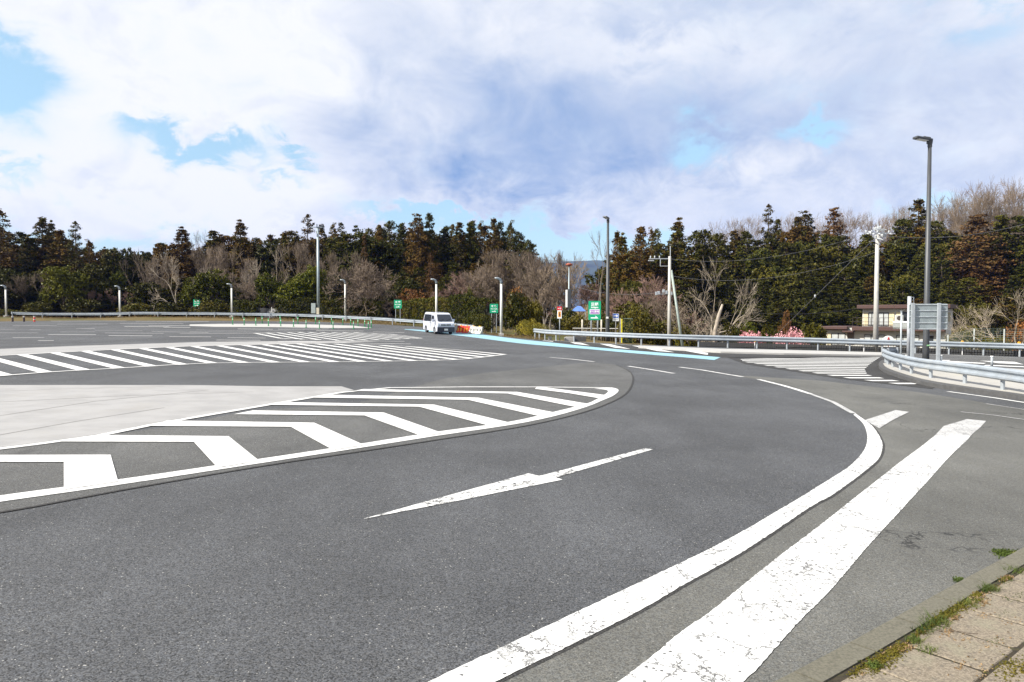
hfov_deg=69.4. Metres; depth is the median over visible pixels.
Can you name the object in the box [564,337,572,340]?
concrete block
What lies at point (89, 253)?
cedar tree
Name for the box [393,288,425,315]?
shrub
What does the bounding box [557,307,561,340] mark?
warning sign
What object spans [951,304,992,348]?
bare tree
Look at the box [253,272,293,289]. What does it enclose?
evergreen tree
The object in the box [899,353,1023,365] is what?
ramp asphalt
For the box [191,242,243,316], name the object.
bare tree
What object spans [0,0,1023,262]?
sky
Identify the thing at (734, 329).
shrub
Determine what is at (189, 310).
shrub
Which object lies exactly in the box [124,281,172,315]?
evergreen tree
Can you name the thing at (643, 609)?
asphalt seam
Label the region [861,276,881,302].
cedar tree
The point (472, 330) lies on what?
traffic barrier
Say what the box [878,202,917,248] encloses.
bare tree
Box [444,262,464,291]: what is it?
cypress tree
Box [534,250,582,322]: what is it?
bare tree
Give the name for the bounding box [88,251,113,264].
evergreen tree
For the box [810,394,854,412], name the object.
faded marking
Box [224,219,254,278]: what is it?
cedar tree
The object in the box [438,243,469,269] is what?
evergreen tree
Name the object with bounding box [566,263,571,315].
beacon pole
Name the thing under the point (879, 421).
faded marking
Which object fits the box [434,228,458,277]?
cypress tree
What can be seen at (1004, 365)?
ramp hatch marking
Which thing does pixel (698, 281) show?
cedar tree
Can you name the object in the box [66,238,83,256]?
cedar tree
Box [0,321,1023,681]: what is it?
car park asphalt
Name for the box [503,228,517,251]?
cypress tree
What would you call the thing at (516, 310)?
shrub
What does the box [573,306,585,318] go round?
canopy
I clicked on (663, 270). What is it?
cedar tree
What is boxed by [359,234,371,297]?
cedar tree
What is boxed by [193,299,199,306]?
direction sign
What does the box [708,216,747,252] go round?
bare tree
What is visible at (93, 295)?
bare tree
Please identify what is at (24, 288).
bare tree
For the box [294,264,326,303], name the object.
evergreen tree
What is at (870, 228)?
bare tree
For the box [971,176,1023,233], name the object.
bare tree
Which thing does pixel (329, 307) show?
hedge
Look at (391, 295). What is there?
evergreen tree
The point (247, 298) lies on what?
evergreen tree
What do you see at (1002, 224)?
cypress tree
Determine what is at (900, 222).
cypress tree
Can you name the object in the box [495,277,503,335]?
lamp post
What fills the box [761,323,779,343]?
shrub
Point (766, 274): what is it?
evergreen tree
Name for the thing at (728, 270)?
evergreen tree
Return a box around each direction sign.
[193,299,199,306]
[394,300,401,323]
[490,304,497,332]
[588,301,600,339]
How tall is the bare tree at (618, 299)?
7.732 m
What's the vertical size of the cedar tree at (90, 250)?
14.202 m
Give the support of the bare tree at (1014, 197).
on the ground at (508, 331)
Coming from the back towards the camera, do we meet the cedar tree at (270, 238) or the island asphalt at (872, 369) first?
the cedar tree at (270, 238)
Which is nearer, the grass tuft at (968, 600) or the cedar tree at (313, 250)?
the grass tuft at (968, 600)
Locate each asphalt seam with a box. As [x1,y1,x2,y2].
[0,365,633,512]
[498,414,884,681]
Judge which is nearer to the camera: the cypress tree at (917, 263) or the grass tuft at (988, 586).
the grass tuft at (988, 586)
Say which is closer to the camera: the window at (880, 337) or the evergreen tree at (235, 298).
the window at (880, 337)
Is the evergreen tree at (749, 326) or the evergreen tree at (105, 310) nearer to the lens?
the evergreen tree at (749, 326)
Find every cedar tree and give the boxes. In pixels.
[0,208,24,314]
[1,237,14,264]
[2,244,19,268]
[5,233,17,256]
[9,234,53,315]
[23,216,58,315]
[36,229,81,316]
[41,220,65,315]
[59,221,88,289]
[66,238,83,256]
[82,239,97,315]
[82,242,96,259]
[98,247,107,315]
[149,243,164,287]
[159,226,200,293]
[187,230,227,307]
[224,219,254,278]
[261,234,276,248]
[292,214,323,274]
[311,223,326,263]
[311,242,323,266]
[322,222,340,277]
[328,222,349,269]
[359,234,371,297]
[361,269,394,314]
[370,225,384,283]
[376,270,394,317]
[397,213,436,283]
[398,227,413,241]
[399,276,427,312]
[423,253,438,304]
[427,263,445,294]
[445,222,471,292]
[447,224,457,265]
[469,263,479,289]
[474,221,486,266]
[476,225,492,257]
[479,217,506,271]
[496,237,511,263]
[505,219,516,272]
[529,297,552,327]
[599,231,627,340]
[601,232,636,316]
[623,226,654,298]
[647,227,658,271]
[652,262,688,308]
[664,217,712,312]
[666,232,707,301]
[674,263,710,334]
[686,259,710,322]
[717,241,734,265]
[722,236,752,269]
[724,230,742,278]
[727,260,741,288]
[758,204,778,248]
[770,219,781,249]
[791,210,822,242]
[793,216,805,236]
[817,207,855,246]
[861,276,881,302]
[869,257,898,296]
[905,198,931,238]
[911,298,923,303]
[932,214,1023,304]
[951,267,975,304]
[954,268,1002,306]
[976,284,1004,329]
[981,259,1021,309]
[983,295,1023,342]
[1017,309,1023,329]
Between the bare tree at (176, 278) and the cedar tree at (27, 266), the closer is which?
the bare tree at (176, 278)
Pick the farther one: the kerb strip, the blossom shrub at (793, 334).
the blossom shrub at (793, 334)
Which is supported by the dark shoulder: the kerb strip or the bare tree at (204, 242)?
the kerb strip
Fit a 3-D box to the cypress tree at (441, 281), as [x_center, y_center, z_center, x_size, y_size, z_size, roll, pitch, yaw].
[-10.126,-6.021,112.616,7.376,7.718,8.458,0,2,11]
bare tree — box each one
[4,271,60,316]
[80,288,133,316]
[120,257,139,285]
[129,248,151,281]
[136,254,177,315]
[148,249,223,315]
[186,230,229,264]
[190,245,260,317]
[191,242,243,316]
[221,273,254,315]
[229,273,270,307]
[238,244,291,293]
[271,241,320,281]
[314,250,375,297]
[322,267,370,303]
[324,258,417,320]
[429,271,492,304]
[448,262,499,305]
[475,259,516,326]
[478,246,545,319]
[479,248,535,310]
[511,252,563,324]
[511,262,588,329]
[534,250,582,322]
[547,278,605,336]
[552,258,587,309]
[588,232,618,338]
[604,288,662,342]
[605,274,709,344]
[636,289,694,330]
[661,292,731,344]
[687,257,764,341]
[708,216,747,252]
[718,219,756,256]
[730,214,761,241]
[773,211,820,237]
[775,218,793,236]
[811,217,859,246]
[816,212,857,245]
[835,205,872,246]
[842,211,873,246]
[857,213,892,252]
[862,206,915,249]
[864,212,907,248]
[865,212,888,246]
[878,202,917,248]
[887,205,919,230]
[919,191,995,238]
[923,196,981,231]
[932,189,989,244]
[938,207,961,237]
[944,288,1023,350]
[945,182,1022,236]
[947,177,1023,232]
[947,178,1023,234]
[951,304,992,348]
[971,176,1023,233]
[976,183,1023,235]
[984,177,1023,233]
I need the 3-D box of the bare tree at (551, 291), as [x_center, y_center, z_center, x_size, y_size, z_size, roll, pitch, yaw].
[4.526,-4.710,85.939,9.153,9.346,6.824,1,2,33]
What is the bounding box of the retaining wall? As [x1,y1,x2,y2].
[697,342,1023,356]
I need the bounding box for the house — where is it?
[821,304,957,348]
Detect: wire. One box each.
[675,252,874,280]
[676,231,873,260]
[775,239,873,335]
[882,224,1023,237]
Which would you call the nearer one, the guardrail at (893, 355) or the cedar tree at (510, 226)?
the guardrail at (893, 355)
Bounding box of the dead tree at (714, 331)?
[711,304,724,341]
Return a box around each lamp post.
[0,285,6,316]
[114,285,122,317]
[227,283,233,317]
[340,279,346,319]
[431,278,436,311]
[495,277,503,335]
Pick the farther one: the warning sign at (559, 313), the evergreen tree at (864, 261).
the evergreen tree at (864, 261)
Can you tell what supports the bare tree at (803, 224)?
on the ground at (508, 331)
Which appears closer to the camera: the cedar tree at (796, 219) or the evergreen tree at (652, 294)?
the evergreen tree at (652, 294)
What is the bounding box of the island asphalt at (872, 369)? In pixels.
[728,357,933,388]
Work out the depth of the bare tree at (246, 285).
105.73 m
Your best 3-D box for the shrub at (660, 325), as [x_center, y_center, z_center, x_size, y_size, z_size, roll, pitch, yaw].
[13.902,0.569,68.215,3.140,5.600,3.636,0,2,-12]
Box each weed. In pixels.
[857,657,887,670]
[952,576,963,581]
[989,548,1017,558]
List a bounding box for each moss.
[846,576,1011,678]
[857,590,1023,681]
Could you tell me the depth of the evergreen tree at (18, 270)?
119.08 m
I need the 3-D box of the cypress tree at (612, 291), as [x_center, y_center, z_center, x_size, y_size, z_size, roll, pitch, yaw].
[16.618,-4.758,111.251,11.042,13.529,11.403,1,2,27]
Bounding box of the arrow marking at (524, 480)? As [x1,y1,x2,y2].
[364,448,651,518]
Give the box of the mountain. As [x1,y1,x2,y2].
[540,260,613,309]
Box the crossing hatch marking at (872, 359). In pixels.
[741,357,915,383]
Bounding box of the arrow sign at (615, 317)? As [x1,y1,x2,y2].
[613,314,618,332]
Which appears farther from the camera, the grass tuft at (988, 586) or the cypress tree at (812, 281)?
the cypress tree at (812, 281)
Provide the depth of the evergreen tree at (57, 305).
110.81 m
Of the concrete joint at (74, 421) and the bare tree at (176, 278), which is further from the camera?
the bare tree at (176, 278)
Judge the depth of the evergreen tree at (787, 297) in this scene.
115.28 m
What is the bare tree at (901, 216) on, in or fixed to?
on the ground at (508, 331)
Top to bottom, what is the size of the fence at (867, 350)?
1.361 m
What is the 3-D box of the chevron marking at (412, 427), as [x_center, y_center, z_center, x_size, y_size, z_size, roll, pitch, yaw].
[-2.795,1.367,13.176,4.340,0.086,1.807,1,2,28]
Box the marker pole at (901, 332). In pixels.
[900,311,902,353]
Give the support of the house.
on the ground at (508, 331)
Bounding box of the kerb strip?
[638,345,881,356]
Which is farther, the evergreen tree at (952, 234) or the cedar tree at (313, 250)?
the evergreen tree at (952, 234)
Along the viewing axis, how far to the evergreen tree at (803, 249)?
133.40 m
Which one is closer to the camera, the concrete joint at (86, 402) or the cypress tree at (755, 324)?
the concrete joint at (86, 402)
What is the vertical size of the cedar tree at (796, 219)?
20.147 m
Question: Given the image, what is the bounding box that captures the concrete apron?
[0,385,351,446]
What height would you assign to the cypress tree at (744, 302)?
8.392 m
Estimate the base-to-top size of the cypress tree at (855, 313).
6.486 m
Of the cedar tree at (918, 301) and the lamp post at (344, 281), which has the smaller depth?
the lamp post at (344, 281)
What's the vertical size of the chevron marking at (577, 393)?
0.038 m
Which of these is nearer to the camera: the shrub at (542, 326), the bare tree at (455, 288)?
the shrub at (542, 326)
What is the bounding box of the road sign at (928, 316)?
[909,303,947,368]
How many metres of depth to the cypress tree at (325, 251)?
125.85 m
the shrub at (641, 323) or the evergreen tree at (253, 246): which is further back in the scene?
the evergreen tree at (253, 246)
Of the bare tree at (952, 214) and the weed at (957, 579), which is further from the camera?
the bare tree at (952, 214)
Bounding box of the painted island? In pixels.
[190,324,367,327]
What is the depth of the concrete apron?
14.45 m
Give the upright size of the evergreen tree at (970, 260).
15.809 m
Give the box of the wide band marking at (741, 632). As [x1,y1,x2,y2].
[618,435,970,681]
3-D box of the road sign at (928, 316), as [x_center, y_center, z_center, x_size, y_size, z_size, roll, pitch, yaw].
[16.514,-0.170,29.320,1.454,2.655,0.150,0,2,6]
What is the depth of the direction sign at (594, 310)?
59.94 m
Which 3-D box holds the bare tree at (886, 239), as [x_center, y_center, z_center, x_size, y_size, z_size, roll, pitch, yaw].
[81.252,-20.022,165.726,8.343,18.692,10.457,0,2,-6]
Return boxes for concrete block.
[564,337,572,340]
[575,336,585,341]
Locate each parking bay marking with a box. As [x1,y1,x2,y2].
[14,337,43,337]
[48,334,95,334]
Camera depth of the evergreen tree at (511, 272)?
117.46 m
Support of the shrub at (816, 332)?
on the ground at (508, 331)
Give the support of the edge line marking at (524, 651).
on the car park asphalt at (302, 571)
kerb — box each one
[774,547,1023,681]
[879,360,1023,400]
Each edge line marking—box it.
[429,413,882,681]
[682,367,742,376]
[757,379,811,393]
[946,391,1023,402]
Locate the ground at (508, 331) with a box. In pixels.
[0,304,1023,350]
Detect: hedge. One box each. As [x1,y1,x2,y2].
[228,299,261,317]
[274,297,315,318]
[316,297,387,320]
[396,295,458,323]
[448,294,499,329]
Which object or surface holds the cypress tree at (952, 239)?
on the ground at (508, 331)
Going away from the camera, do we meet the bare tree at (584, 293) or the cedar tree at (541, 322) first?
the bare tree at (584, 293)
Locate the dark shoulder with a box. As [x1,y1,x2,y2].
[541,340,882,357]
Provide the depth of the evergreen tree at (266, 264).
123.05 m
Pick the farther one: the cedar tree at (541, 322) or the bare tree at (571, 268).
the cedar tree at (541, 322)
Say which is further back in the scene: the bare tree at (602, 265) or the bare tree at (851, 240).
the bare tree at (851, 240)
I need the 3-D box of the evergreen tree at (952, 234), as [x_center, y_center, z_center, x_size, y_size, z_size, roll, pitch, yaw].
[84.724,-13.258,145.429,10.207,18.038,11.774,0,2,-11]
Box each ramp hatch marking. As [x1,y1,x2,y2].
[949,361,984,363]
[984,365,1023,366]
[986,361,1020,363]
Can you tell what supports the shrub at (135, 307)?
on the ground at (508, 331)
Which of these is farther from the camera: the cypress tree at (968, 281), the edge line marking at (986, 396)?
the cypress tree at (968, 281)
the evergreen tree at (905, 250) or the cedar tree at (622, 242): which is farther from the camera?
the evergreen tree at (905, 250)
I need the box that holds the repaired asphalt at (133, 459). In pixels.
[0,362,631,510]
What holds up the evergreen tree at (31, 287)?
on the ground at (508, 331)
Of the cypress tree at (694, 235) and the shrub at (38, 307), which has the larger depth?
the cypress tree at (694, 235)
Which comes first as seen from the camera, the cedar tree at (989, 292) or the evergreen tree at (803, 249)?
the cedar tree at (989, 292)
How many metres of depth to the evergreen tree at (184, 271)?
123.80 m
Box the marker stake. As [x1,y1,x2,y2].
[620,318,622,342]
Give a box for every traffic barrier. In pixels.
[456,325,463,332]
[462,325,469,332]
[468,326,476,333]
[474,326,482,333]
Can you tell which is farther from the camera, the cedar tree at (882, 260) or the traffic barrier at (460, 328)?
the cedar tree at (882, 260)
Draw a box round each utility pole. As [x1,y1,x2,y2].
[648,246,683,345]
[865,221,891,351]
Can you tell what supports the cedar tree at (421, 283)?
on the ground at (508, 331)
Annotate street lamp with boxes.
[603,216,609,340]
[913,136,932,358]
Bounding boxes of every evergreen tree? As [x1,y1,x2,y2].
[0,268,24,308]
[0,286,22,315]
[0,289,37,315]
[7,266,27,282]
[16,269,45,316]
[24,291,59,316]
[39,264,95,316]
[40,296,83,316]
[71,299,118,316]
[75,262,117,316]
[86,307,122,316]
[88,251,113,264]
[96,247,136,289]
[102,270,127,303]
[109,306,159,315]
[110,289,132,315]
[113,293,134,305]
[114,247,142,287]
[123,253,155,286]
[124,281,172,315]
[144,244,174,281]
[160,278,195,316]
[160,295,189,316]
[163,261,203,315]
[171,294,204,310]
[178,277,205,316]
[192,269,240,317]
[203,235,235,277]
[222,290,253,304]
[228,277,251,302]
[231,239,273,278]
[239,292,259,304]
[249,238,289,283]
[249,292,275,308]
[253,271,282,308]
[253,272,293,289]
[274,230,313,279]
[276,275,308,303]
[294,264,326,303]
[324,274,353,303]
[326,225,394,278]
[369,241,410,269]
[376,284,424,314]
[378,270,414,284]
[383,278,425,311]
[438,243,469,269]
[491,266,529,294]
[536,279,561,314]
[583,260,609,305]
[603,248,644,286]
[609,251,658,276]
[611,293,628,317]
[616,279,651,309]
[636,281,673,312]
[647,243,684,270]
[685,249,724,305]
[721,260,736,279]
[725,277,765,307]
[726,247,770,276]
[736,320,757,335]
[740,265,779,307]
[743,248,795,282]
[745,232,799,261]
[759,236,807,258]
[762,284,809,323]
[765,270,806,308]
[776,225,821,254]
[779,240,822,281]
[780,298,836,336]
[803,232,844,263]
[809,244,854,293]
[831,256,868,291]
[847,248,889,293]
[866,274,920,304]
[879,243,912,265]
[883,239,944,289]
[887,226,937,251]
[913,241,958,290]
[921,228,964,266]
[952,249,990,277]
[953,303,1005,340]
[962,232,1016,255]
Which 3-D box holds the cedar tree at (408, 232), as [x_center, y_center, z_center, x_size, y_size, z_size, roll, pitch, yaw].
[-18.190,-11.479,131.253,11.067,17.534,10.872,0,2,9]
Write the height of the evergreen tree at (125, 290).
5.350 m
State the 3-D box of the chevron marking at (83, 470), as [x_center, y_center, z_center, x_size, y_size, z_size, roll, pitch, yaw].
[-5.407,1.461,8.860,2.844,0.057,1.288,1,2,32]
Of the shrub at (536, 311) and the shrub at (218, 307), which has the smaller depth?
the shrub at (536, 311)
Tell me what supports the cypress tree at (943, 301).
on the ground at (508, 331)
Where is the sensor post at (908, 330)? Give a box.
[907,296,913,355]
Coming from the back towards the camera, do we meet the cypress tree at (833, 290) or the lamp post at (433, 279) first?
the cypress tree at (833, 290)
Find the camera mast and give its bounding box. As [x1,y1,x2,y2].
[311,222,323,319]
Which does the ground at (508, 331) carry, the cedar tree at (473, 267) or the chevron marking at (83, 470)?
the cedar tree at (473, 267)
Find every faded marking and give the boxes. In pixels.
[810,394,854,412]
[866,410,907,427]
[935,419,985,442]
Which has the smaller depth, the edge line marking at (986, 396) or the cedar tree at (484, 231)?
the edge line marking at (986, 396)
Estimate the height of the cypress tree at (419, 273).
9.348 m
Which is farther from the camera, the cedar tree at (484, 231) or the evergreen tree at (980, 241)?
the evergreen tree at (980, 241)
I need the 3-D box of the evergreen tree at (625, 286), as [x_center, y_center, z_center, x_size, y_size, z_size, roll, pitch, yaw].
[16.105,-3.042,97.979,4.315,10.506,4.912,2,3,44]
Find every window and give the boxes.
[831,333,844,344]
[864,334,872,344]
[869,312,873,325]
[878,335,884,339]
[879,312,888,325]
[896,335,906,346]
[902,312,906,320]
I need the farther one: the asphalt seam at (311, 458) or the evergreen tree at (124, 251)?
the evergreen tree at (124, 251)
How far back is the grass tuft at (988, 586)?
5.20 m
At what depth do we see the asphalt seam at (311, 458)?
9.29 m
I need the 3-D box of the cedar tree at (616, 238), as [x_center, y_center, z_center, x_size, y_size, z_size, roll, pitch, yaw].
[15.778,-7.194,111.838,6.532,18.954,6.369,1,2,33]
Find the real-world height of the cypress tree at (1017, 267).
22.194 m
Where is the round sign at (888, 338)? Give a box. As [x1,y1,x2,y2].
[883,336,893,346]
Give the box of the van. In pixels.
[423,312,454,333]
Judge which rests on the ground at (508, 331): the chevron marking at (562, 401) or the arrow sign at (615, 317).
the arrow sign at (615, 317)
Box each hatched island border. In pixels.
[0,343,498,355]
[0,354,505,375]
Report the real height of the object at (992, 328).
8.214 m
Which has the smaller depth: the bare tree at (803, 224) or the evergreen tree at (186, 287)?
the evergreen tree at (186, 287)
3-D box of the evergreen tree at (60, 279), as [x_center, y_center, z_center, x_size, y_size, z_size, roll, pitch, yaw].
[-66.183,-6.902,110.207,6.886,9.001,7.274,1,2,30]
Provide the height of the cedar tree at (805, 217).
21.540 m
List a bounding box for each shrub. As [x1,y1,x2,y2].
[0,309,20,315]
[20,301,54,316]
[60,296,102,317]
[117,302,150,316]
[146,302,186,316]
[177,306,195,315]
[192,300,229,317]
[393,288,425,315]
[462,284,474,309]
[463,313,478,326]
[473,312,493,333]
[499,291,530,333]
[507,286,526,333]
[512,319,532,335]
[520,297,543,334]
[526,318,537,335]
[530,323,550,336]
[550,307,577,330]
[557,314,596,330]
[592,313,619,340]
[611,300,657,342]
[616,304,660,343]
[647,318,676,345]
[671,324,697,346]
[720,321,747,342]
[738,330,766,342]
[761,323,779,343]
[770,326,807,344]
[774,310,791,336]
[799,322,828,344]
[945,324,991,348]
[978,336,1011,350]
[1005,322,1023,350]
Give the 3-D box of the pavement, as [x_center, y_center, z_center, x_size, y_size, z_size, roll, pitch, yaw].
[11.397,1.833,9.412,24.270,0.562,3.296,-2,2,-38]
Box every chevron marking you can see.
[0,455,117,488]
[66,435,258,466]
[149,420,362,449]
[237,410,440,435]
[266,402,509,425]
[313,395,554,416]
[356,389,588,406]
[535,387,607,397]
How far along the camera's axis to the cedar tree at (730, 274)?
134.65 m
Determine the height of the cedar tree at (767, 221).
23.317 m
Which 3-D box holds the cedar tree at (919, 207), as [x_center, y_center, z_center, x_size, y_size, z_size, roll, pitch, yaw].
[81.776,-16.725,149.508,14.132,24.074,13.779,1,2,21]
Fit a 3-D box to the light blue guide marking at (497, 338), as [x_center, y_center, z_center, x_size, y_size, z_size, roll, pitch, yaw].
[0.699,-0.183,56.574,5.066,0.742,46.609,-1,2,-25]
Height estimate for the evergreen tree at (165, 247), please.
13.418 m
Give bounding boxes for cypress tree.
[8,231,26,262]
[252,237,265,246]
[320,238,334,275]
[365,228,374,237]
[370,285,396,317]
[372,220,407,316]
[382,222,414,316]
[392,267,432,311]
[416,213,443,281]
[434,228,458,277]
[437,276,457,303]
[438,225,450,242]
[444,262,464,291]
[458,221,484,289]
[464,220,481,250]
[477,286,503,322]
[491,221,507,265]
[493,278,515,326]
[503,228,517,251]
[504,231,528,289]
[517,239,541,304]
[529,244,549,322]
[589,266,631,339]
[595,281,654,340]
[610,264,658,339]
[648,228,667,281]
[650,295,684,323]
[665,246,699,315]
[667,279,708,331]
[685,317,717,345]
[686,230,705,268]
[693,229,730,315]
[693,233,742,320]
[706,317,729,341]
[710,301,738,323]
[724,296,769,328]
[733,305,775,342]
[734,230,757,274]
[734,256,757,282]
[742,280,785,328]
[756,300,806,334]
[767,242,799,282]
[790,277,842,334]
[792,255,826,304]
[813,305,859,344]
[814,265,859,309]
[819,286,853,322]
[822,268,872,313]
[827,235,853,259]
[841,287,872,323]
[842,310,862,329]
[852,234,889,302]
[870,291,898,304]
[879,302,895,304]
[881,218,919,265]
[881,245,911,285]
[889,283,921,304]
[893,256,939,303]
[911,281,938,303]
[914,220,951,252]
[930,258,967,303]
[932,280,972,325]
[936,298,978,336]
[943,236,969,274]
[953,277,996,323]
[978,214,1023,285]
[991,215,1023,279]
[991,275,1023,323]
[1002,267,1023,293]
[1004,243,1023,282]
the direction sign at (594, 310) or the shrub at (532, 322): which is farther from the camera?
the shrub at (532, 322)
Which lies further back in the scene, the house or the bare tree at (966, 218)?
the bare tree at (966, 218)
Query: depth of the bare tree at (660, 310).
70.92 m
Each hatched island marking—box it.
[0,344,501,374]
[255,332,412,339]
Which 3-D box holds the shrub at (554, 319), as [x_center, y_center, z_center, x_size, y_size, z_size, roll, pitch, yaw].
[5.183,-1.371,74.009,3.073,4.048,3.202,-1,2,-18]
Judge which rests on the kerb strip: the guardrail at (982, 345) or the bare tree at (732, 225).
the guardrail at (982, 345)
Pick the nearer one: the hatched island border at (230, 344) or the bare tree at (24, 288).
the hatched island border at (230, 344)
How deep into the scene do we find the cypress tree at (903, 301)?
115.23 m
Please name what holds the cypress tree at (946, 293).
on the ground at (508, 331)
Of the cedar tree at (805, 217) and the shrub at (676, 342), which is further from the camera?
the cedar tree at (805, 217)
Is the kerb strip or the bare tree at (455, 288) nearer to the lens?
the kerb strip
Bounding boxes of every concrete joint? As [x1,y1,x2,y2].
[0,390,202,415]
[0,408,158,434]
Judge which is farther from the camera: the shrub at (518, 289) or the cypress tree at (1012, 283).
the cypress tree at (1012, 283)
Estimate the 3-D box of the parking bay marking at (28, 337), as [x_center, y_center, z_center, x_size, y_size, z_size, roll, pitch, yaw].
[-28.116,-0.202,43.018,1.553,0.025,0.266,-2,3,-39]
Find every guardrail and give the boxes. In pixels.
[11,311,474,326]
[533,328,1023,356]
[882,347,1023,389]
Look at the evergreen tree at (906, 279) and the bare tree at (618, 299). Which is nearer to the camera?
the bare tree at (618, 299)
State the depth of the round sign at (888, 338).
54.01 m
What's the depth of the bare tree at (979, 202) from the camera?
153.34 m
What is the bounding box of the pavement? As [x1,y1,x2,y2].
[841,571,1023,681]
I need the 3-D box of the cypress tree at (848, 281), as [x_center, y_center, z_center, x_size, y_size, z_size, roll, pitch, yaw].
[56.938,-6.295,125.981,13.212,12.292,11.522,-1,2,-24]
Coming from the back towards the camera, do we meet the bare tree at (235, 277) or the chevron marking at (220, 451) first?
the bare tree at (235, 277)
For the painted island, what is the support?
on the car park asphalt at (302, 571)
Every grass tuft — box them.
[902,631,929,644]
[910,621,940,636]
[913,608,955,629]
[916,642,938,654]
[954,594,984,609]
[975,579,1011,593]
[1003,563,1023,574]
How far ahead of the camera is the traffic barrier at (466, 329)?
71.11 m
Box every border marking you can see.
[0,341,377,354]
[0,387,609,448]
[0,387,618,501]
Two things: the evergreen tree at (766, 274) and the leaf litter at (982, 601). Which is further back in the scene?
the evergreen tree at (766, 274)
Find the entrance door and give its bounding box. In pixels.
[847,332,853,338]
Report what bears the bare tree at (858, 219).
on the ground at (508, 331)
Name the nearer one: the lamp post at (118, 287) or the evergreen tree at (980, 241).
the lamp post at (118, 287)
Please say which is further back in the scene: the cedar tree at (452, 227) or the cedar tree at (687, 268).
the cedar tree at (452, 227)
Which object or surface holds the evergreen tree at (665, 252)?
on the ground at (508, 331)
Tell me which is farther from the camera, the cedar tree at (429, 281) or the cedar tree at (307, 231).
the cedar tree at (307, 231)
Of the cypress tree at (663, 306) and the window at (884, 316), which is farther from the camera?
the cypress tree at (663, 306)
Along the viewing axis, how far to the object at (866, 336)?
92.33 m
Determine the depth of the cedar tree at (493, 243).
120.15 m
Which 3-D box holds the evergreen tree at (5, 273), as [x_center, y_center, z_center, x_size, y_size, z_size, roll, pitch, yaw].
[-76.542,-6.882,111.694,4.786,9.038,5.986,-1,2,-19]
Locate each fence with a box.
[572,328,617,341]
[699,340,1023,355]
[933,329,1023,350]
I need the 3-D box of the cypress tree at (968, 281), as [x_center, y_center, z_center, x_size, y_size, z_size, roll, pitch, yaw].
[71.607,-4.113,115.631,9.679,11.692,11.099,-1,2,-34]
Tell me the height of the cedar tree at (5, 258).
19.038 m
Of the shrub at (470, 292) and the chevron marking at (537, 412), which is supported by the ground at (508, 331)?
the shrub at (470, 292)
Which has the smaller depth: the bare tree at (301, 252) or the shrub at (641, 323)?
the shrub at (641, 323)
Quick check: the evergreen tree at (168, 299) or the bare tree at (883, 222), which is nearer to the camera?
the evergreen tree at (168, 299)
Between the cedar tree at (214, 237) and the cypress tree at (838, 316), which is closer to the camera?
the cypress tree at (838, 316)
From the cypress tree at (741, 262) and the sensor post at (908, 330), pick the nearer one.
the sensor post at (908, 330)
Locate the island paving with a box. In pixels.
[883,362,1023,393]
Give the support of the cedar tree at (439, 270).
on the ground at (508, 331)
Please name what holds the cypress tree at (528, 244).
on the ground at (508, 331)
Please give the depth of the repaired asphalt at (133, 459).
11.90 m
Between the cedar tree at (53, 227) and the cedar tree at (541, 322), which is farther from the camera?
the cedar tree at (53, 227)
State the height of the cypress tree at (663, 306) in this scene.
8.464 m
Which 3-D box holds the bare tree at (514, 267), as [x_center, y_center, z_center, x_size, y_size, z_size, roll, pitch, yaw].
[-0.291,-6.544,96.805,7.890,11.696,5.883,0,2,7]
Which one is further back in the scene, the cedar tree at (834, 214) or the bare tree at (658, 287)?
the cedar tree at (834, 214)
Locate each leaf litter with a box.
[859,575,1021,678]
[889,575,1011,652]
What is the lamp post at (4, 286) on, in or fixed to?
on the ground at (508, 331)
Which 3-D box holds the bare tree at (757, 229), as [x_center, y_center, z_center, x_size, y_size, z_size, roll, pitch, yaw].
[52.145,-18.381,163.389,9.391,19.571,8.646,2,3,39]
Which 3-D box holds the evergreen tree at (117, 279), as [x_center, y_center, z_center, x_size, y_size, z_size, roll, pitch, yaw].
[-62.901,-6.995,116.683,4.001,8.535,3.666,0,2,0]
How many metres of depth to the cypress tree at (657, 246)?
113.18 m
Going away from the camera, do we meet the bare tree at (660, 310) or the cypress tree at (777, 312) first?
the bare tree at (660, 310)
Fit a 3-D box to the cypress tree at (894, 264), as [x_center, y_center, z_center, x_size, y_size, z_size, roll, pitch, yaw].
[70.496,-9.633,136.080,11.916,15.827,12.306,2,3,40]
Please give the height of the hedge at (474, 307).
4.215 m
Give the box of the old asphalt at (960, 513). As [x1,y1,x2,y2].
[504,375,1023,681]
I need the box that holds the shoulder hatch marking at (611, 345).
[551,341,707,354]
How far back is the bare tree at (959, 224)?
155.01 m
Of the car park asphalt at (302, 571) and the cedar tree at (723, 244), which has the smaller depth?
the car park asphalt at (302, 571)
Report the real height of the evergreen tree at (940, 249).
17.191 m
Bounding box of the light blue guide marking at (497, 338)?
[405,329,719,359]
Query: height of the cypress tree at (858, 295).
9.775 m
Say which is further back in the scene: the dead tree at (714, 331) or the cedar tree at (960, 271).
the cedar tree at (960, 271)
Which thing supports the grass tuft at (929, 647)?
on the pavement

